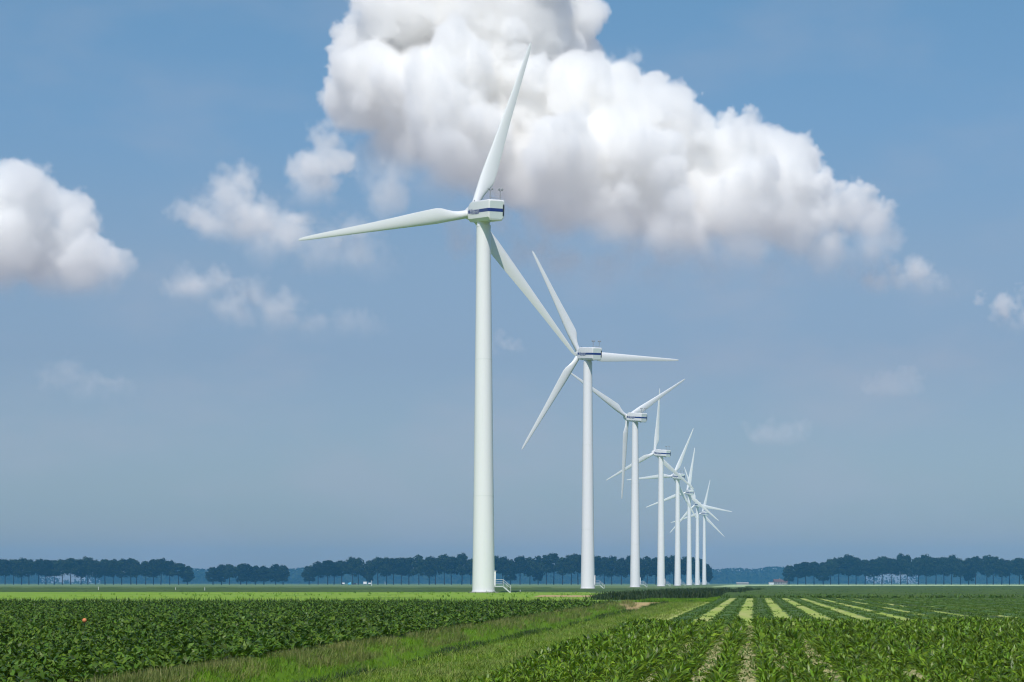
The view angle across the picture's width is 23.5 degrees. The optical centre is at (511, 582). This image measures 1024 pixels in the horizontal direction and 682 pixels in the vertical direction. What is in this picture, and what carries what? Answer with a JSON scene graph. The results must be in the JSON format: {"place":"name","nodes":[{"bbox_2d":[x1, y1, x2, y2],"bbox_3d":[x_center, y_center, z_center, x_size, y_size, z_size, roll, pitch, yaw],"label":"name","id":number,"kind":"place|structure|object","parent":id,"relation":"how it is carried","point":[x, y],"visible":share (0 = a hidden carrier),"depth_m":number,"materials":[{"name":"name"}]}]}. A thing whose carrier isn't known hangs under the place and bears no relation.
{"place":"outdoors","nodes":[
{"label":"outdoors","id":0,"kind":"place"},
{"bbox_2d":[0,592,617,604],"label":"meadow","id":1,"kind":"structure","parent":0,"point":[246,596],"depth_m":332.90,"materials":[{"name":"green plant"}]},
{"bbox_2d":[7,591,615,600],"bbox_3d":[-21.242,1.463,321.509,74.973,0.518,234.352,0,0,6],"label":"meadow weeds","id":2,"kind":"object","parent":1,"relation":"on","point":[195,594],"visible":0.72,"depth_m":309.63,"materials":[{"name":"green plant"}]},
{"bbox_2d":[0,585,656,585],"bbox_3d":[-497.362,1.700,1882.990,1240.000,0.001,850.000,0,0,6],"label":"pale field","id":3,"kind":"structure","parent":0,"point":[309,585],"depth_m":1619.71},
{"bbox_2d":[0,583,1023,681],"bbox_3d":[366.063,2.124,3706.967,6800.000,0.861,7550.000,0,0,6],"label":"ground","id":4,"kind":"structure","parent":0,"point":[280,676],"depth_m":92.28,"materials":[{"name":"green plant"}]},
{"bbox_2d":[0,559,12,584],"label":"broadleaf tree","id":5,"kind":"object","parent":4,"relation":"on","point":[5,566],"visible":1,"depth_m":2465.20,"materials":[{"name":"blue plant"}]},
{"bbox_2d":[12,557,29,584],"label":"broadleaf tree","id":6,"kind":"object","parent":4,"relation":"on","point":[17,573],"visible":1,"depth_m":2470.27,"materials":[{"name":"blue plant"}]},
{"bbox_2d":[20,559,37,584],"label":"broadleaf tree","id":7,"kind":"object","parent":4,"relation":"on","point":[29,564],"visible":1,"depth_m":2466.90,"materials":[{"name":"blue plant"}]},
{"bbox_2d":[36,559,53,584],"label":"broadleaf tree","id":8,"kind":"object","parent":4,"relation":"on","point":[43,568],"visible":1,"depth_m":2469.38,"materials":[{"name":"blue plant"}]},
{"bbox_2d":[53,559,70,584],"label":"broadleaf tree","id":9,"kind":"object","parent":4,"relation":"on","point":[58,564],"visible":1,"depth_m":2470.65,"materials":[{"name":"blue plant"}]},
{"bbox_2d":[61,557,81,584],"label":"broadleaf tree","id":10,"kind":"object","parent":4,"relation":"on","point":[73,564],"visible":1,"depth_m":2463.53,"materials":[{"name":"blue plant"}]},
{"bbox_2d":[75,559,87,584],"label":"broadleaf tree","id":11,"kind":"object","parent":4,"relation":"on","point":[80,573],"visible":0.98,"depth_m":2477.77,"materials":[{"name":"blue plant"}]},
{"bbox_2d":[88,559,104,584],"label":"broadleaf tree","id":12,"kind":"object","parent":4,"relation":"on","point":[95,569],"visible":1,"depth_m":2473.99,"materials":[{"name":"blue plant"}]},
{"bbox_2d":[100,559,113,584],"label":"broadleaf tree","id":13,"kind":"object","parent":4,"relation":"on","point":[105,562],"visible":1,"depth_m":2480.22,"materials":[{"name":"blue plant"}]},
{"bbox_2d":[105,559,119,584],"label":"broadleaf tree","id":14,"kind":"object","parent":4,"relation":"on","point":[114,562],"visible":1,"depth_m":2483.87,"materials":[{"name":"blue plant"}]},
{"bbox_2d":[113,559,128,584],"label":"broadleaf tree","id":15,"kind":"object","parent":4,"relation":"on","point":[121,564],"visible":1,"depth_m":2485.54,"materials":[{"name":"blue plant"}]},
{"bbox_2d":[129,560,142,584],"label":"broadleaf tree","id":16,"kind":"object","parent":4,"relation":"on","point":[134,567],"visible":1,"depth_m":2482.53,"materials":[{"name":"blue plant"}]},
{"bbox_2d":[137,561,151,584],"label":"broadleaf tree","id":17,"kind":"object","parent":4,"relation":"on","point":[142,570],"visible":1,"depth_m":2471.09,"materials":[{"name":"blue plant"}]},
{"bbox_2d":[145,559,160,584],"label":"broadleaf tree","id":18,"kind":"object","parent":4,"relation":"on","point":[148,567],"visible":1,"depth_m":2467.75,"materials":[{"name":"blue plant"}]},
{"bbox_2d":[152,558,169,584],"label":"broadleaf tree","id":19,"kind":"object","parent":4,"relation":"on","point":[163,563],"visible":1,"depth_m":2464.18,"materials":[{"name":"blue plant"}]},
{"bbox_2d":[169,563,188,584],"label":"broadleaf tree","id":20,"kind":"object","parent":4,"relation":"on","point":[180,567],"visible":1,"depth_m":2467.79,"materials":[{"name":"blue plant"}]},
{"bbox_2d":[180,565,194,584],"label":"broadleaf tree","id":21,"kind":"object","parent":4,"relation":"on","point":[189,576],"visible":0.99,"depth_m":2487.90,"materials":[{"name":"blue plant"}]},
{"bbox_2d":[205,567,220,584],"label":"broadleaf tree","id":22,"kind":"object","parent":4,"relation":"on","point":[214,571],"visible":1,"depth_m":2464.69,"materials":[{"name":"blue plant"}]},
{"bbox_2d":[221,564,237,584],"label":"broadleaf tree","id":23,"kind":"object","parent":4,"relation":"on","point":[230,570],"visible":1,"depth_m":2470.21,"materials":[{"name":"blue plant"}]},
{"bbox_2d":[238,563,254,584],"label":"broadleaf tree","id":24,"kind":"object","parent":4,"relation":"on","point":[247,568],"visible":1,"depth_m":2471.44,"materials":[{"name":"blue plant"}]},
{"bbox_2d":[256,566,271,584],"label":"broadleaf tree","id":25,"kind":"object","parent":4,"relation":"on","point":[263,573],"visible":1,"depth_m":2468.44,"materials":[{"name":"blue plant"}]},
{"bbox_2d":[270,564,279,584],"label":"broadleaf tree","id":26,"kind":"object","parent":4,"relation":"on","point":[274,571],"visible":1,"depth_m":2479.85,"materials":[{"name":"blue plant"}]},
{"bbox_2d":[0,587,550,591],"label":"crop","id":27,"kind":"object","parent":4,"relation":"on","point":[188,589],"visible":0.93,"depth_m":525.67,"materials":[{"name":"green plant"}]},
{"bbox_2d":[275,565,289,584],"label":"broadleaf tree","id":28,"kind":"object","parent":4,"relation":"on","point":[283,572],"visible":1,"depth_m":2472.39,"materials":[{"name":"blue plant"}]},
{"bbox_2d":[301,565,315,584],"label":"broadleaf tree","id":29,"kind":"object","parent":4,"relation":"on","point":[306,575],"visible":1,"depth_m":2486.02,"materials":[{"name":"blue plant"}]},
{"bbox_2d":[311,561,323,584],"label":"broadleaf tree","id":30,"kind":"object","parent":4,"relation":"on","point":[314,568],"visible":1,"depth_m":2479.67,"materials":[{"name":"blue plant"}]},
{"bbox_2d":[318,560,335,584],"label":"broadleaf tree","id":31,"kind":"object","parent":4,"relation":"on","point":[328,570],"visible":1,"depth_m":2468.69,"materials":[{"name":"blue plant"}]},
{"bbox_2d":[335,560,347,584],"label":"broadleaf tree","id":32,"kind":"object","parent":4,"relation":"on","point":[340,566],"visible":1,"depth_m":2482.70,"materials":[{"name":"blue plant"}]},
{"bbox_2d":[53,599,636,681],"bbox_3d":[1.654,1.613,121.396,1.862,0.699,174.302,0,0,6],"label":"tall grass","id":33,"kind":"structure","parent":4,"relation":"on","point":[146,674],"depth_m":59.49,"materials":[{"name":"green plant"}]},
{"bbox_2d":[344,556,360,584],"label":"broadleaf tree","id":34,"kind":"object","parent":4,"relation":"on","point":[350,563],"visible":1,"depth_m":2468.55,"materials":[{"name":"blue plant"}]},
{"bbox_2d":[350,557,365,584],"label":"broadleaf tree","id":35,"kind":"object","parent":4,"relation":"on","point":[360,571],"visible":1,"depth_m":2470.22,"materials":[{"name":"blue plant"}]},
{"bbox_2d":[362,560,373,584],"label":"broadleaf tree","id":36,"kind":"object","parent":4,"relation":"on","point":[368,576],"visible":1,"depth_m":2473.10,"materials":[{"name":"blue plant"}]},
{"bbox_2d":[43,601,699,681],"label":"seeding stems","id":37,"kind":"object","parent":4,"relation":"on","point":[379,657],"visible":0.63,"depth_m":56.06,"materials":[{"name":"plant"}]},
{"bbox_2d":[368,557,387,584],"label":"broadleaf tree","id":38,"kind":"object","parent":4,"relation":"on","point":[380,567],"visible":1,"depth_m":2467.13,"materials":[{"name":"blue plant"}]},
{"bbox_2d":[385,558,402,584],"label":"broadleaf tree","id":39,"kind":"object","parent":4,"relation":"on","point":[392,564],"visible":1,"depth_m":2473.30,"materials":[{"name":"blue plant"}]},
{"bbox_2d":[394,557,409,584],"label":"broadleaf tree","id":40,"kind":"object","parent":4,"relation":"on","point":[402,560],"visible":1,"depth_m":2476.72,"materials":[{"name":"blue plant"}]},
{"bbox_2d":[410,554,426,584],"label":"broadleaf tree","id":41,"kind":"object","parent":4,"relation":"on","point":[418,563],"visible":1,"depth_m":2472.69,"materials":[{"name":"blue plant"}]},
{"bbox_2d":[422,556,436,584],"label":"broadleaf tree","id":42,"kind":"object","parent":4,"relation":"on","point":[427,568],"visible":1,"depth_m":2475.86,"materials":[{"name":"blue plant"}]},
{"bbox_2d":[298,43,575,592],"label":"wind turbine","id":43,"kind":"object","parent":4,"relation":"on","point":[479,212],"visible":0.98,"depth_m":430.89,"materials":[{"name":"metal"}]},
{"bbox_2d":[434,554,450,584],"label":"broadleaf tree","id":44,"kind":"object","parent":4,"relation":"on","point":[439,566],"visible":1,"depth_m":2465.48,"materials":[{"name":"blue plant"}]},
{"bbox_2d":[443,556,461,584],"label":"broadleaf tree","id":45,"kind":"object","parent":4,"relation":"on","point":[454,568],"visible":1,"depth_m":2462.59,"materials":[{"name":"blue plant"}]},
{"bbox_2d":[455,552,467,584],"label":"broadleaf tree","id":46,"kind":"object","parent":4,"relation":"on","point":[463,558],"visible":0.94,"depth_m":2483.87,"materials":[{"name":"blue plant"}]},
{"bbox_2d":[463,559,472,584],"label":"broadleaf tree","id":47,"kind":"object","parent":4,"relation":"on","point":[468,565],"visible":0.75,"depth_m":2475.73,"materials":[{"name":"blue plant"}]},
{"bbox_2d":[497,556,509,584],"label":"broadleaf tree","id":48,"kind":"object","parent":4,"relation":"on","point":[504,561],"visible":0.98,"depth_m":2484.72,"materials":[{"name":"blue plant"}]},
{"bbox_2d":[306,601,707,681],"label":"verge grass","id":49,"kind":"structure","parent":4,"relation":"on","point":[668,608],"depth_m":55.91,"materials":[{"name":"green plant"}]},
{"bbox_2d":[502,559,516,584],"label":"broadleaf tree","id":50,"kind":"object","parent":4,"relation":"on","point":[512,576],"visible":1,"depth_m":2484.44,"materials":[{"name":"blue plant"}]},
{"bbox_2d":[0,566,1023,583],"bbox_3d":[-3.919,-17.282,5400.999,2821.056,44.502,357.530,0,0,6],"label":"distant wood","id":51,"kind":"object","parent":4,"relation":"on","point":[765,575],"visible":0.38,"depth_m":5375.75,"materials":[{"name":"green plant"}]},
{"bbox_2d":[510,555,529,584],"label":"broadleaf tree","id":52,"kind":"object","parent":4,"relation":"on","point":[521,563],"visible":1,"depth_m":2471.39,"materials":[{"name":"blue plant"}]},
{"bbox_2d":[283,587,763,681],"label":"dark reeds","id":53,"kind":"object","parent":4,"relation":"on","point":[682,593],"visible":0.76,"depth_m":248.11,"materials":[{"name":"green plant"}]},
{"bbox_2d":[524,557,537,584],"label":"broadleaf tree","id":54,"kind":"object","parent":4,"relation":"on","point":[532,567],"visible":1,"depth_m":2481.67,"materials":[{"name":"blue plant"}]},
{"bbox_2d":[533,556,544,584],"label":"broadleaf tree","id":55,"kind":"object","parent":4,"relation":"on","point":[539,575],"visible":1,"depth_m":2488.66,"materials":[{"name":"blue plant"}]},
{"bbox_2d":[537,555,554,584],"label":"broadleaf tree","id":56,"kind":"object","parent":4,"relation":"on","point":[545,566],"visible":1,"depth_m":2476.04,"materials":[{"name":"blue plant"}]},
{"bbox_2d":[421,588,688,591],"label":"crop","id":57,"kind":"object","parent":4,"relation":"on","point":[569,590],"visible":0.81,"depth_m":508.47,"materials":[{"name":"green plant"}]},
{"bbox_2d":[553,557,567,584],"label":"broadleaf tree","id":58,"kind":"object","parent":4,"relation":"on","point":[560,569],"visible":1,"depth_m":2471.22,"materials":[{"name":"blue plant"}]},
{"bbox_2d":[562,553,578,584],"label":"broadleaf tree","id":59,"kind":"object","parent":4,"relation":"on","point":[568,562],"visible":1,"depth_m":2464.76,"materials":[{"name":"green plant"}]},
{"bbox_2d":[570,554,580,584],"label":"broadleaf tree","id":60,"kind":"object","parent":4,"relation":"on","point":[578,560],"visible":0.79,"depth_m":2464.47,"materials":[{"name":"green plant"}]},
{"bbox_2d":[594,555,603,584],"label":"broadleaf tree","id":61,"kind":"object","parent":4,"relation":"on","point":[599,562],"visible":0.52,"depth_m":2480.80,"materials":[{"name":"green plant"}]},
{"bbox_2d":[522,251,677,588],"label":"wind turbine","id":62,"kind":"object","parent":4,"relation":"on","point":[588,355],"visible":0.95,"depth_m":698.95,"materials":[{"name":"metal"}]},
{"bbox_2d":[602,555,619,584],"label":"broadleaf tree","id":63,"kind":"object","parent":4,"relation":"on","point":[610,570],"visible":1,"depth_m":2479.09,"materials":[{"name":"green plant"}]},
{"bbox_2d":[613,558,629,584],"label":"broadleaf tree","id":64,"kind":"object","parent":4,"relation":"on","point":[622,566],"visible":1,"depth_m":2463.44,"materials":[{"name":"green plant"}]},
{"bbox_2d":[571,373,684,586],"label":"wind turbine","id":65,"kind":"object","parent":4,"relation":"on","point":[635,416],"visible":0.97,"depth_m":966.83,"materials":[{"name":"metal"}]},
{"bbox_2d":[640,556,655,584],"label":"broadleaf tree","id":66,"kind":"object","parent":4,"relation":"on","point":[647,563],"visible":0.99,"depth_m":2463.27,"materials":[{"name":"green plant"}]},
{"bbox_2d":[606,389,693,585],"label":"wind turbine","id":67,"kind":"object","parent":4,"relation":"on","point":[660,454],"visible":0.89,"depth_m":1234.84,"materials":[{"name":"metal"}]},
{"bbox_2d":[627,428,696,585],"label":"wind turbine","id":68,"kind":"object","parent":4,"relation":"on","point":[677,576],"visible":0.94,"depth_m":1502.82,"materials":[{"name":"metal"}]},
{"bbox_2d":[665,556,672,584],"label":"broadleaf tree","id":69,"kind":"object","parent":4,"relation":"on","point":[668,565],"visible":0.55,"depth_m":2478.17,"materials":[{"name":"green plant"}]},
{"bbox_2d":[671,559,686,574],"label":"broadleaf tree","id":70,"kind":"object","parent":4,"relation":"on","point":[683,567],"visible":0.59,"depth_m":2469.08,"materials":[{"name":"green plant"}]},
{"bbox_2d":[647,448,718,584],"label":"wind turbine","id":71,"kind":"object","parent":4,"relation":"on","point":[689,493],"visible":0.84,"depth_m":1770.99,"materials":[{"name":"metal"}]},
{"bbox_2d":[671,481,723,584],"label":"wind turbine","id":72,"kind":"object","parent":4,"relation":"on","point":[705,518],"visible":0.9,"depth_m":2306.90,"materials":[{"name":"metal"}]},
{"bbox_2d":[670,467,731,584],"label":"wind turbine","id":73,"kind":"object","parent":4,"relation":"on","point":[697,574],"visible":0.84,"depth_m":2038.93,"materials":[{"name":"metal"}]},
{"bbox_2d":[782,565,795,584],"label":"broadleaf tree","id":74,"kind":"object","parent":4,"relation":"on","point":[787,569],"visible":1,"depth_m":2486.43,"materials":[{"name":"green plant"}]},
{"bbox_2d":[798,562,814,584],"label":"broadleaf tree","id":75,"kind":"object","parent":4,"relation":"on","point":[808,570],"visible":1,"depth_m":2470.11,"materials":[{"name":"green plant"}]},
{"bbox_2d":[822,559,838,584],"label":"broadleaf tree","id":76,"kind":"object","parent":4,"relation":"on","point":[827,569],"visible":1,"depth_m":2473.48,"materials":[{"name":"green plant"}]},
{"bbox_2d":[839,554,858,584],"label":"broadleaf tree","id":77,"kind":"object","parent":4,"relation":"on","point":[850,562],"visible":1,"depth_m":2464.95,"materials":[{"name":"green plant"}]},
{"bbox_2d":[851,557,864,584],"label":"broadleaf tree","id":78,"kind":"object","parent":4,"relation":"on","point":[859,569],"visible":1,"depth_m":2474.34,"materials":[{"name":"green plant"}]},
{"bbox_2d":[859,559,872,584],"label":"broadleaf tree","id":79,"kind":"object","parent":4,"relation":"on","point":[865,565],"visible":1,"depth_m":2485.73,"materials":[{"name":"green plant"}]},
{"bbox_2d":[719,586,1023,597],"bbox_3d":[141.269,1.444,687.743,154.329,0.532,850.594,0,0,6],"label":"crop","id":80,"kind":"object","parent":4,"relation":"on","point":[899,592],"visible":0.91,"depth_m":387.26,"materials":[{"name":"green plant"}]},
{"bbox_2d":[873,556,888,584],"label":"broadleaf tree","id":81,"kind":"object","parent":4,"relation":"on","point":[880,561],"visible":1,"depth_m":2478.11,"materials":[{"name":"green plant"}]},
{"bbox_2d":[883,558,898,584],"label":"broadleaf tree","id":82,"kind":"object","parent":4,"relation":"on","point":[892,564],"visible":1,"depth_m":2470.01,"materials":[{"name":"green plant"}]},
{"bbox_2d":[898,555,915,584],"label":"broadleaf tree","id":83,"kind":"object","parent":4,"relation":"on","point":[906,563],"visible":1,"depth_m":2462.64,"materials":[{"name":"green plant"}]},
{"bbox_2d":[909,557,926,584],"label":"broadleaf tree","id":84,"kind":"object","parent":4,"relation":"on","point":[918,565],"visible":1,"depth_m":2463.62,"materials":[{"name":"green plant"}]},
{"bbox_2d":[918,554,934,584],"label":"broadleaf tree","id":85,"kind":"object","parent":4,"relation":"on","point":[925,559],"visible":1,"depth_m":2462.59,"materials":[{"name":"green plant"}]},
{"bbox_2d":[927,557,944,584],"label":"broadleaf tree","id":86,"kind":"object","parent":4,"relation":"on","point":[937,564],"visible":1,"depth_m":2461.86,"materials":[{"name":"green plant"}]},
{"bbox_2d":[937,557,951,584],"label":"broadleaf tree","id":87,"kind":"object","parent":4,"relation":"on","point":[946,573],"visible":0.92,"depth_m":2481.99,"materials":[{"name":"green plant"}]},
{"bbox_2d":[946,554,958,584],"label":"broadleaf tree","id":88,"kind":"object","parent":4,"relation":"on","point":[952,559],"visible":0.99,"depth_m":2480.32,"materials":[{"name":"green plant"}]},
{"bbox_2d":[952,558,968,584],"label":"broadleaf tree","id":89,"kind":"object","parent":4,"relation":"on","point":[961,571],"visible":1,"depth_m":2476.01,"materials":[{"name":"green plant"}]},
{"bbox_2d":[966,556,984,584],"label":"broadleaf tree","id":90,"kind":"object","parent":4,"relation":"on","point":[977,561],"visible":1,"depth_m":2472.22,"materials":[{"name":"green plant"}]},
{"bbox_2d":[981,554,994,584],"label":"broadleaf tree","id":91,"kind":"object","parent":4,"relation":"on","point":[987,559],"visible":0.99,"depth_m":2482.72,"materials":[{"name":"green plant"}]},
{"bbox_2d":[993,558,1011,584],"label":"broadleaf tree","id":92,"kind":"object","parent":4,"relation":"on","point":[1002,565],"visible":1,"depth_m":2480.23,"materials":[{"name":"green plant"}]},
{"bbox_2d":[1009,558,1023,584],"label":"broadleaf tree","id":93,"kind":"object","parent":4,"relation":"on","point":[1017,565],"visible":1,"depth_m":2465.16,"materials":[{"name":"green plant"}]},
{"bbox_2d":[0,0,1023,582],"label":"sky","id":94,"kind":"structure","parent":0,"point":[814,209],"materials":[{"name":"blue"}]},
{"bbox_2d":[606,628,973,681],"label":"crop soil","id":95,"kind":"structure","parent":0,"point":[914,673],"depth_m":48.40,"materials":[{"name":"brown soil"}]},
{"bbox_2d":[441,613,1023,681],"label":"leafy crop","id":96,"kind":"object","parent":95,"relation":"on","point":[958,649],"visible":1,"depth_m":51.24,"materials":[{"name":"green plant"}]},
{"bbox_2d":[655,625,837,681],"bbox_3d":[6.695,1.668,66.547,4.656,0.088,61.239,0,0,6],"label":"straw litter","id":97,"kind":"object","parent":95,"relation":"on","point":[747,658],"visible":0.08,"depth_m":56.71,"materials":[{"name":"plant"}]},
{"bbox_2d":[648,626,856,681],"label":"clods","id":98,"kind":"object","parent":95,"relation":"on","point":[826,670],"visible":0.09,"depth_m":51.97,"materials":[{"name":"soil"}]},
{"bbox_2d":[646,624,866,681],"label":"seedlings","id":99,"kind":"object","parent":95,"relation":"on","point":[750,657],"visible":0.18,"depth_m":54.47,"materials":[{"name":"green plant"}]},
{"bbox_2d":[648,598,1016,625],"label":"stubble field","id":100,"kind":"structure","parent":0,"point":[744,613],"depth_m":146.53,"materials":[{"name":"green plant"}]},
{"bbox_2d":[668,597,1023,625],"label":"cut swaths","id":101,"kind":"object","parent":100,"relation":"on","point":[994,607],"visible":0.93,"depth_m":158.62,"materials":[{"name":"green plant"}]},
{"bbox_2d":[712,585,1023,586],"bbox_3d":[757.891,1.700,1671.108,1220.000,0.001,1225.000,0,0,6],"label":"bright field","id":102,"kind":"structure","parent":0,"point":[859,585],"depth_m":1619.71,"materials":[{"name":"green plant"}]},
{"label":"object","id":103,"kind":"structure","parent":0,"visible":0},
{"bbox_2d":[0,599,610,681],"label":"beet crop","id":104,"kind":"object","parent":103,"relation":"on","point":[47,641],"visible":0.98,"depth_m":79.46,"materials":[{"name":"green plant"}]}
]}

